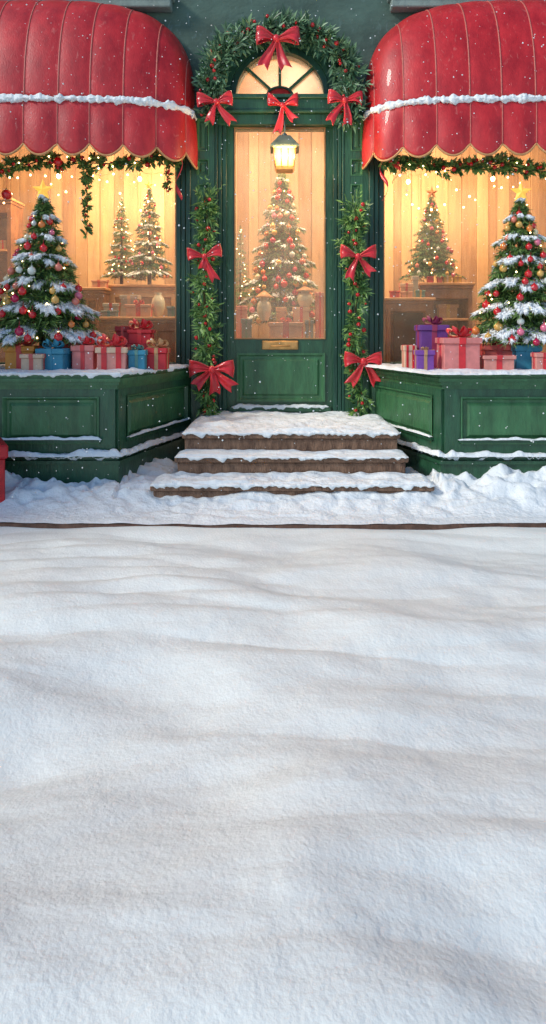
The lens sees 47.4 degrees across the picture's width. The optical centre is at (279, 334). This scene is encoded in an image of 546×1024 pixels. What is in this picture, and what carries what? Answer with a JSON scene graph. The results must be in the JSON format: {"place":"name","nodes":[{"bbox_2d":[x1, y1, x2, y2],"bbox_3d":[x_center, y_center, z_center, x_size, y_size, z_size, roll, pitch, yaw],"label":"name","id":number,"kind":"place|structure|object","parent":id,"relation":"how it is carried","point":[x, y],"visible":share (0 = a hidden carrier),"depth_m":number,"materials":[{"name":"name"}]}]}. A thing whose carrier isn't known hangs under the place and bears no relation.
{"place":"outdoors","nodes":[
{"label":"outdoors","id":0,"kind":"place"},
{"bbox_2d":[0,526,545,1023],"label":"snowy street","id":1,"kind":"structure","parent":0,"point":[272,774],"depth_m":1.85,"materials":[{"name":"white snow"}]},
{"bbox_2d":[0,458,545,524],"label":"snow covered pavement","id":2,"kind":"structure","parent":0,"point":[459,499],"depth_m":4.61,"materials":[{"name":"white snow"}]},
{"bbox_2d":[0,437,7,502],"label":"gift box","id":3,"kind":"object","parent":2,"relation":"on","point":[3,450],"visible":0.85,"depth_m":4.61,"materials":[{"name":"red"}]},
{"bbox_2d":[150,410,434,497],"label":"front steps","id":4,"kind":"structure","parent":2,"relation":"on","point":[327,445],"depth_m":5.04,"materials":[{"name":"brown stone"}]},
{"bbox_2d":[0,522,545,529],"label":"curb","id":5,"kind":"structure","parent":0,"point":[408,526],"depth_m":4.29,"materials":[{"name":"brown brick"}]},
{"bbox_2d":[0,0,545,483],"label":"shop building","id":6,"kind":"structure","parent":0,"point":[136,96],"depth_m":6.11,"materials":[{"name":"teal paint"}]},
{"bbox_2d":[0,198,24,361],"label":"bookcase","id":7,"kind":"object","parent":6,"relation":"on","point":[11,221],"visible":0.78,"depth_m":8.48,"materials":[{"name":"brown wood"}]},
{"bbox_2d":[0,240,6,248],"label":"gift box","id":8,"kind":"object","parent":7,"relation":"on","point":[3,244],"visible":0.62,"depth_m":8.36,"materials":[{"name":"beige paper"}]},
{"bbox_2d":[3,339,43,368],"bbox_3d":[-2.294,0.153,5.570,0.282,0.321,0.247,0,0,0],"label":"gift box","id":9,"kind":"object","parent":6,"relation":"on","point":[12,360],"visible":0.5,"depth_m":5.46,"materials":[{"name":"orange paper"}]},
{"bbox_2d":[19,353,45,369],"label":"gift box","id":10,"kind":"object","parent":6,"relation":"on","point":[34,361],"visible":0.81,"depth_m":5.29,"materials":[{"name":"beige paper"}]},
{"bbox_2d":[35,339,71,369],"bbox_3d":[-1.972,0.174,5.440,0.265,0.278,0.207,0,0,7],"label":"gift box","id":11,"kind":"object","parent":6,"relation":"on","point":[61,356],"visible":0.98,"depth_m":5.35,"materials":[{"name":"blue paper"}]},
{"bbox_2d":[0,180,111,348],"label":"christmas tree","id":12,"kind":"object","parent":6,"relation":"on","point":[64,315],"visible":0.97,"depth_m":5.61,"materials":[{"name":"green plant"}]},
{"bbox_2d":[59,341,75,347],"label":"gift box","id":13,"kind":"object","parent":6,"relation":"on","point":[65,345],"visible":0.15,"depth_m":5.72,"materials":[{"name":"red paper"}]},
{"bbox_2d":[70,336,100,369],"bbox_3d":[-1.724,0.163,5.520,0.216,0.301,0.207,0,0,0],"label":"gift box","id":14,"kind":"object","parent":6,"relation":"on","point":[82,359],"visible":0.94,"depth_m":5.43,"materials":[{"name":"pink paper"}]},
{"bbox_2d":[3,165,173,210],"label":"string lights","id":15,"kind":"object","parent":6,"relation":"hanging from","point":[86,185],"visible":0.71,"depth_m":7.00,"materials":[{"name":"gold glass"}]},
{"bbox_2d":[0,149,185,178],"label":"garland","id":16,"kind":"object","parent":6,"relation":"hanging from","point":[119,163],"visible":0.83,"depth_m":6.17,"materials":[{"name":"green plant"}]},
{"bbox_2d":[1,188,11,199],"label":"hanging bauble","id":17,"kind":"object","parent":16,"relation":"hanging from","point":[6,193],"visible":0.98,"depth_m":6.19,"materials":[{"name":"red glass"}]},
{"bbox_2d":[53,154,62,165],"bbox_3d":[-2.186,-1.717,6.120,0.087,0.118,0.087,0,0,0],"label":"hanging bauble","id":18,"kind":"object","parent":16,"relation":"hanging from","point":[57,161],"visible":1,"depth_m":6.09,"materials":[{"name":"red glass"}]},
{"bbox_2d":[77,159,93,238],"bbox_3d":[-1.939,-1.346,6.194,0.181,0.798,0.126,0,0,0],"label":"garland","id":19,"kind":"object","parent":16,"relation":"hanging from","point":[86,178],"visible":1,"depth_m":6.19,"materials":[{"name":"green plant"}]},
{"bbox_2d":[161,162,174,192],"bbox_3d":[-1.119,-1.581,6.202,0.154,0.325,0.103,0,0,0],"label":"garland","id":20,"kind":"object","parent":16,"relation":"hanging from","point":[165,185],"visible":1,"depth_m":6.19,"materials":[{"name":"green plant"}]},
{"bbox_2d":[175,160,182,200],"bbox_3d":[-0.998,-1.564,6.160,0.075,0.475,0.061,0,0,0],"label":"ribbon curl","id":21,"kind":"object","parent":16,"relation":"hanging from","point":[178,192],"visible":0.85,"depth_m":6.14,"materials":[{"name":"red fabric"}]},
{"bbox_2d":[80,287,110,344],"bbox_3d":[-2.327,0.133,7.885,0.348,1.434,0.430,0,0,0],"label":"display table","id":22,"kind":"object","parent":6,"relation":"on","point":[94,298],"visible":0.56,"depth_m":7.70,"materials":[{"name":"brown wood"}]},
{"bbox_2d":[91,280,108,287],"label":"gift box","id":23,"kind":"object","parent":22,"relation":"on","point":[99,283],"visible":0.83,"depth_m":7.79,"materials":[{"name":"pink paper"}]},
{"bbox_2d":[0,156,190,364],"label":"display window","id":24,"kind":"structure","parent":6,"relation":"in","point":[182,208],"depth_m":6.39,"materials":[{"name":"green paint"}]},
{"bbox_2d":[95,333,129,369],"bbox_3d":[-1.461,0.151,5.440,0.277,0.324,0.207,0,0,-6],"label":"gift box","id":25,"kind":"object","parent":6,"relation":"on","point":[106,354],"visible":0.97,"depth_m":5.36,"materials":[{"name":"paper"}]},
{"bbox_2d":[115,326,130,346],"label":"gift box","id":26,"kind":"object","parent":6,"relation":"on","point":[121,330],"visible":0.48,"depth_m":6.03,"materials":[{"name":"paper"}]},
{"bbox_2d":[96,317,174,361],"bbox_3d":[-1.490,0.322,7.460,1.287,1.057,0.480,0,0,0],"label":"display cabinet","id":27,"kind":"object","parent":6,"relation":"on","point":[164,328],"visible":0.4,"depth_m":7.24,"materials":[{"name":"brown wood"}]},
{"bbox_2d":[100,310,118,316],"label":"gift box","id":28,"kind":"object","parent":27,"relation":"on","point":[109,313],"visible":0.98,"depth_m":7.29,"materials":[{"name":"paper"}]},
{"bbox_2d":[102,303,120,316],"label":"gift box","id":29,"kind":"object","parent":27,"relation":"on","point":[114,306],"visible":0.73,"depth_m":7.47,"materials":[{"name":"grey paper"}]},
{"bbox_2d":[120,295,140,316],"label":"gift box","id":30,"kind":"object","parent":27,"relation":"on","point":[127,299],"visible":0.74,"depth_m":7.51,"materials":[{"name":"grey paper"}]},
{"bbox_2d":[124,300,153,316],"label":"gift box","id":31,"kind":"object","parent":27,"relation":"on","point":[138,309],"visible":1,"depth_m":7.30,"materials":[{"name":"pink paper"}]},
{"bbox_2d":[151,293,164,316],"bbox_3d":[-1.457,-0.356,7.450,0.164,0.286,0.164,0,0,0],"label":"urn","id":32,"kind":"object","parent":27,"relation":"on","point":[158,301],"visible":1,"depth_m":7.40,"materials":[{"name":"beige ceramic"}]},
{"bbox_2d":[167,306,174,316],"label":"gift box","id":33,"kind":"object","parent":27,"relation":"on","point":[170,311],"visible":0.62,"depth_m":7.33,"materials":[{"name":"paper"}]},
{"bbox_2d":[127,344,147,369],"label":"gift box","id":34,"kind":"object","parent":6,"relation":"on","point":[136,354],"visible":0.98,"depth_m":5.43,"materials":[{"name":"blue paper"}]},
{"bbox_2d":[108,285,174,316],"bbox_3d":[-1.747,0.106,8.310,0.968,1.488,0.780,0,0,0],"label":"display stand","id":35,"kind":"object","parent":6,"relation":"on","point":[146,293],"visible":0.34,"depth_m":7.94,"materials":[{"name":"brown wood"}]},
{"bbox_2d":[100,197,136,283],"bbox_3d":[-2.153,-1.279,8.448,0.563,1.183,0.524,0,0,0],"label":"christmas tree","id":36,"kind":"object","parent":35,"relation":"on","point":[121,260],"visible":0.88,"depth_m":8.41,"materials":[{"name":"green plant"}]},
{"bbox_2d":[123,182,172,284],"bbox_3d":[-1.723,-1.332,8.164,0.669,1.356,0.704,0,0,0],"label":"christmas tree","id":37,"kind":"object","parent":35,"relation":"on","point":[151,266],"visible":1,"depth_m":8.08,"materials":[{"name":"green plant"}]},
{"bbox_2d":[127,344,162,349],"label":"gift box","id":38,"kind":"object","parent":6,"relation":"on","point":[144,345],"visible":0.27,"depth_m":5.86,"materials":[{"name":"paper"}]},
{"bbox_2d":[127,318,155,343],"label":"gift box","id":39,"kind":"object","parent":38,"relation":"on","point":[137,334],"visible":1,"depth_m":5.91,"materials":[{"name":"red paper"}]},
{"bbox_2d":[145,338,169,369],"bbox_3d":[-1.101,0.171,5.620,0.201,0.284,0.207,0,0,0],"label":"gift box","id":40,"kind":"object","parent":6,"relation":"on","point":[157,359],"visible":0.98,"depth_m":5.53,"materials":[{"name":"red paper"}]},
{"bbox_2d":[184,176,225,416],"bbox_3d":[-0.750,-0.353,6.236,0.435,2.507,0.286,0,0,0],"label":"garland","id":41,"kind":"object","parent":6,"relation":"hanging from","point":[203,353],"visible":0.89,"depth_m":6.23,"materials":[{"name":"green plant"}]},
{"bbox_2d":[187,244,221,282],"bbox_3d":[-0.747,-0.701,6.151,0.349,0.392,0.095,0,0,0],"label":"ribbon bow","id":42,"kind":"object","parent":41,"relation":"attached to","point":[204,264],"visible":1,"depth_m":6.13,"materials":[{"name":"red fabric"}]},
{"bbox_2d":[189,360,238,394],"bbox_3d":[-0.654,0.429,6.150,0.503,0.358,0.129,0,0,0],"label":"ribbon bow","id":43,"kind":"object","parent":41,"relation":"attached to","point":[216,376],"visible":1,"depth_m":6.13,"materials":[{"name":"red fabric"}]},
{"bbox_2d":[236,225,251,312],"bbox_3d":[-0.559,-0.887,8.943,0.466,1.381,0.478,0,0,0],"label":"christmas tree","id":44,"kind":"object","parent":6,"relation":"on","point":[240,285],"visible":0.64,"depth_m":8.94,"materials":[{"name":"green plant"}]},
{"bbox_2d":[237,173,317,325],"bbox_3d":[-0.017,-1.098,8.129,1.323,2.196,1.196,0,0,0],"label":"christmas tree","id":45,"kind":"object","parent":6,"relation":"on","point":[280,282],"visible":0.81,"depth_m":7.92,"materials":[{"name":"green plant"}]},
{"bbox_2d":[227,127,332,413],"bbox_3d":[0.000,-0.682,6.482,1.129,3.036,0.125,0,0,0],"label":"door","id":46,"kind":"structure","parent":6,"relation":"in","point":[288,380],"depth_m":6.49,"materials":[{"name":"green paint"}]},
{"bbox_2d":[191,3,372,133],"bbox_3d":[-0.005,-2.655,6.234,1.880,1.310,0.374,0,0,0],"label":"garland","id":47,"kind":"object","parent":6,"relation":"attached to","point":[310,31],"visible":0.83,"depth_m":6.22,"materials":[{"name":"green plant"}]},
{"bbox_2d":[196,91,236,126],"bbox_3d":[-0.627,-2.237,6.172,0.408,0.352,0.103,0,0,0],"label":"ribbon bow","id":48,"kind":"object","parent":47,"relation":"attached to","point":[205,99],"visible":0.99,"depth_m":6.15,"materials":[{"name":"red fabric"}]},
{"bbox_2d":[255,25,299,70],"bbox_3d":[-0.021,-2.824,6.170,0.444,0.446,0.129,0,0,0],"label":"ribbon bow","id":49,"kind":"object","parent":47,"relation":"attached to","point":[266,35],"visible":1,"depth_m":6.15,"materials":[{"name":"red fabric"}]},
{"bbox_2d":[326,89,362,124],"bbox_3d":[0.638,-2.247,6.172,0.375,0.363,0.103,0,0,0],"label":"ribbon bow","id":50,"kind":"object","parent":47,"relation":"attached to","point":[337,97],"visible":0.94,"depth_m":6.15,"materials":[{"name":"red fabric"}]},
{"bbox_2d":[267,92,298,134],"bbox_3d":[0.031,-2.233,6.294,0.324,0.424,0.090,0,0,0],"label":"ribbon bow","id":51,"kind":"object","parent":6,"relation":"attached to","point":[293,100],"visible":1,"depth_m":6.28,"materials":[{"name":"red fabric"}]},
{"bbox_2d":[270,121,298,172],"bbox_3d":[0.048,-1.918,6.270,0.289,0.544,0.289,0,0,0],"label":"hanging lantern","id":52,"kind":"object","parent":6,"relation":"hanging from","point":[285,150],"visible":1,"depth_m":6.18,"materials":[{"name":"metal"}]},
{"bbox_2d":[333,185,374,415],"bbox_3d":[0.736,-0.312,6.242,0.450,2.433,0.280,0,0,0],"label":"garland","id":53,"kind":"object","parent":6,"relation":"hanging from","point":[354,219],"visible":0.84,"depth_m":6.23,"materials":[{"name":"green plant"}]},
{"bbox_2d":[340,244,376,281],"bbox_3d":[0.777,-0.705,6.153,0.365,0.374,0.101,0,0,0],"label":"ribbon bow","id":54,"kind":"object","parent":53,"relation":"attached to","point":[346,251],"visible":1,"depth_m":6.13,"materials":[{"name":"red fabric"}]},
{"bbox_2d":[344,351,381,387],"bbox_3d":[0.824,0.349,6.150,0.382,0.367,0.114,0,0,0],"label":"ribbon bow","id":55,"kind":"object","parent":53,"relation":"attached to","point":[352,358],"visible":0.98,"depth_m":6.13,"materials":[{"name":"red fabric"}]},
{"bbox_2d":[369,156,401,364],"bbox_3d":[2.573,-1.042,6.463,3.315,2.735,0.195,0,0,0],"label":"window frame","id":56,"kind":"structure","parent":6,"relation":"in","point":[376,184],"depth_m":6.39,"materials":[{"name":"green paint"}]},
{"bbox_2d":[401,345,416,368],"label":"gift box","id":57,"kind":"object","parent":6,"relation":"on","point":[408,356],"visible":0.79,"depth_m":5.62,"materials":[{"name":"beige paper"}]},
{"bbox_2d":[413,347,434,369],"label":"gift box","id":58,"kind":"object","parent":6,"relation":"on","point":[424,358],"visible":0.98,"depth_m":5.35,"materials":[{"name":"paper"}]},
{"bbox_2d":[414,316,449,367],"bbox_3d":[1.387,0.070,5.680,0.276,0.485,0.247,0,0,0],"label":"gift box","id":59,"kind":"object","parent":6,"relation":"on","point":[427,334],"visible":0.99,"depth_m":5.57,"materials":[{"name":"purple paper"}]},
{"bbox_2d":[418,282,474,336],"bbox_3d":[2.078,0.101,7.985,0.707,1.497,0.530,0,0,0],"label":"side table","id":60,"kind":"object","parent":6,"relation":"on","point":[459,294],"visible":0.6,"depth_m":7.75,"materials":[{"name":"brown wood"}]},
{"bbox_2d":[426,277,433,281],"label":"gift box","id":61,"kind":"object","parent":60,"relation":"on","point":[429,279],"visible":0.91,"depth_m":7.77,"materials":[{"name":"red paper"}]},
{"bbox_2d":[400,187,467,281],"bbox_3d":[1.962,-1.291,8.032,0.859,1.243,0.861,0,0,0],"label":"christmas tree","id":62,"kind":"object","parent":60,"relation":"on","point":[433,257],"visible":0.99,"depth_m":7.93,"materials":[{"name":"green plant"}]},
{"bbox_2d":[435,304,458,317],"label":"gift box","id":63,"kind":"object","parent":60,"relation":"on","point":[446,310],"visible":0.83,"depth_m":7.86,"materials":[{"name":"beige paper"}]},
{"bbox_2d":[442,275,451,281],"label":"gift box","id":64,"kind":"object","parent":60,"relation":"on","point":[447,278],"visible":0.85,"depth_m":7.77,"materials":[{"name":"gold paper"}]},
{"bbox_2d":[452,275,461,281],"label":"gift box","id":65,"kind":"object","parent":60,"relation":"on","point":[457,278],"visible":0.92,"depth_m":7.77,"materials":[{"name":"gold paper"}]},
{"bbox_2d":[435,326,481,369],"bbox_3d":[1.561,0.118,5.450,0.345,0.389,0.307,0,0,0],"label":"gift box","id":66,"kind":"object","parent":6,"relation":"on","point":[452,353],"visible":0.98,"depth_m":5.32,"materials":[{"name":"pink paper"}]},
{"bbox_2d":[378,150,545,181],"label":"garland","id":67,"kind":"object","parent":6,"relation":"hanging from","point":[437,165],"visible":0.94,"depth_m":6.17,"materials":[{"name":"green plant"}]},
{"bbox_2d":[380,163,387,200],"bbox_3d":[1.033,-1.563,6.160,0.075,0.475,0.061,0,0,0],"label":"ribbon curl","id":68,"kind":"object","parent":67,"relation":"hanging from","point":[384,179],"visible":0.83,"depth_m":6.16,"materials":[{"name":"red fabric"}]},
{"bbox_2d":[392,159,400,183],"bbox_3d":[1.157,-1.625,6.165,0.094,0.272,0.040,0,0,29],"label":"ribbon curl","id":69,"kind":"object","parent":67,"relation":"hanging from","point":[397,167],"visible":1,"depth_m":6.16,"materials":[{"name":"red fabric"}]},
{"bbox_2d":[398,170,545,210],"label":"string lights","id":70,"kind":"object","parent":6,"relation":"hanging from","point":[469,196],"visible":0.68,"depth_m":7.00,"materials":[{"name":"gold glass"}]},
{"bbox_2d":[480,340,511,354],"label":"gift box","id":71,"kind":"object","parent":6,"relation":"on","point":[493,349],"visible":0.34,"depth_m":5.62,"materials":[{"name":"red paper"}]},
{"bbox_2d":[480,355,515,369],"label":"gift box","id":72,"kind":"object","parent":6,"relation":"on","point":[493,362],"visible":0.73,"depth_m":5.33,"materials":[{"name":"paper"}]},
{"bbox_2d":[469,182,545,349],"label":"christmas tree","id":73,"kind":"object","parent":6,"relation":"on","point":[520,319],"visible":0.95,"depth_m":5.64,"materials":[{"name":"green plant"}]},
{"bbox_2d":[511,343,541,368],"bbox_3d":[2.199,0.180,5.560,0.241,0.266,0.207,0,0,6],"label":"gift box","id":74,"kind":"object","parent":6,"relation":"on","point":[524,361],"visible":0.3,"depth_m":5.47,"materials":[{"name":"blue paper"}]},
{"bbox_2d":[530,352,545,369],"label":"gift box","id":75,"kind":"object","parent":6,"relation":"on","point":[537,357],"visible":0.84,"depth_m":5.29,"materials":[{"name":"paper"}]},
{"bbox_2d":[5,0,544,518],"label":"falling snow","id":76,"kind":"structure","parent":0,"point":[299,250],"depth_m":4.07,"materials":[{"name":"white snow"}]},
{"bbox_2d":[385,298,435,361],"bbox_3d":[1.490,0.210,7.428,0.650,1.280,0.445,0,0,0],"label":"cabinet","id":77,"kind":"object","parent":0,"point":[414,311],"visible":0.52,"depth_m":7.22,"materials":[{"name":"brown wood"}]},
{"bbox_2d":[389,290,399,297],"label":"gift box","id":78,"kind":"object","parent":77,"relation":"on","point":[395,293],"visible":0.98,"depth_m":7.31,"materials":[{"name":"red paper"}]},
{"bbox_2d":[398,283,413,297],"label":"gift box","id":79,"kind":"object","parent":77,"relation":"on","point":[405,286],"visible":0.74,"depth_m":7.49,"materials":[{"name":"beige paper"}]},
{"bbox_2d":[400,291,412,297],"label":"gift box","id":80,"kind":"object","parent":77,"relation":"on","point":[406,294],"visible":0.98,"depth_m":7.31,"materials":[{"name":"pink paper"}]},
{"bbox_2d":[411,276,418,297],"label":"gift box","id":81,"kind":"object","parent":77,"relation":"on","point":[414,279],"visible":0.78,"depth_m":7.49,"materials":[{"name":"grey paper"}]},
{"bbox_2d":[414,290,425,297],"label":"gift box","id":82,"kind":"object","parent":77,"relation":"on","point":[419,293],"visible":0.98,"depth_m":7.31,"materials":[{"name":"teal paper"}]},
{"bbox_3d":[0.000,0.453,7.510,1.789,0.795,0.780,0,0,0],"label":"display table","id":83,"kind":"object","parent":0,"visible":0},
{"bbox_2d":[236,306,247,337],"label":"gift box","id":84,"kind":"object","parent":83,"relation":"on","point":[241,312],"visible":0.65,"depth_m":7.51,"materials":[{"name":"paper"}]},
{"bbox_2d":[241,318,251,337],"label":"gift box","id":85,"kind":"object","parent":83,"relation":"on","point":[247,324],"visible":0.81,"depth_m":7.23,"materials":[{"name":"paper"}]},
{"bbox_2d":[276,307,286,321],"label":"gift box","id":86,"kind":"object","parent":83,"relation":"on","point":[280,312],"visible":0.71,"depth_m":7.51,"materials":[{"name":"beige paper"}]},
{"bbox_2d":[268,317,303,337],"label":"gift box","id":87,"kind":"object","parent":83,"relation":"on","point":[286,328],"visible":0.96,"depth_m":7.20,"materials":[{"name":"pink paper"}]},
{"bbox_2d":[255,285,272,320],"bbox_3d":[-0.185,-0.374,7.340,0.204,0.426,0.204,0,0,0],"label":"urn","id":88,"kind":"object","parent":87,"relation":"on","point":[264,308],"visible":1,"depth_m":7.28,"materials":[{"name":"beige ceramic"}]},
{"bbox_2d":[292,307,309,337],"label":"gift box","id":89,"kind":"object","parent":83,"relation":"on","point":[300,314],"visible":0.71,"depth_m":7.43,"materials":[{"name":"beige paper"}]},
{"bbox_2d":[296,281,313,306],"bbox_3d":[0.305,-0.484,7.500,0.228,0.317,0.227,0,0,0],"label":"urn","id":90,"kind":"object","parent":89,"relation":"on","point":[304,297],"visible":0.97,"depth_m":7.44,"materials":[{"name":"beige ceramic"}]},
{"bbox_2d":[305,320,313,337],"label":"gift box","id":91,"kind":"object","parent":83,"relation":"on","point":[309,325],"visible":0.77,"depth_m":7.23,"materials":[{"name":"paper"}]},
{"bbox_2d":[315,292,323,337],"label":"gift box","id":92,"kind":"object","parent":83,"relation":"on","point":[319,315],"visible":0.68,"depth_m":7.56,"materials":[{"name":"paper"}]}
]}

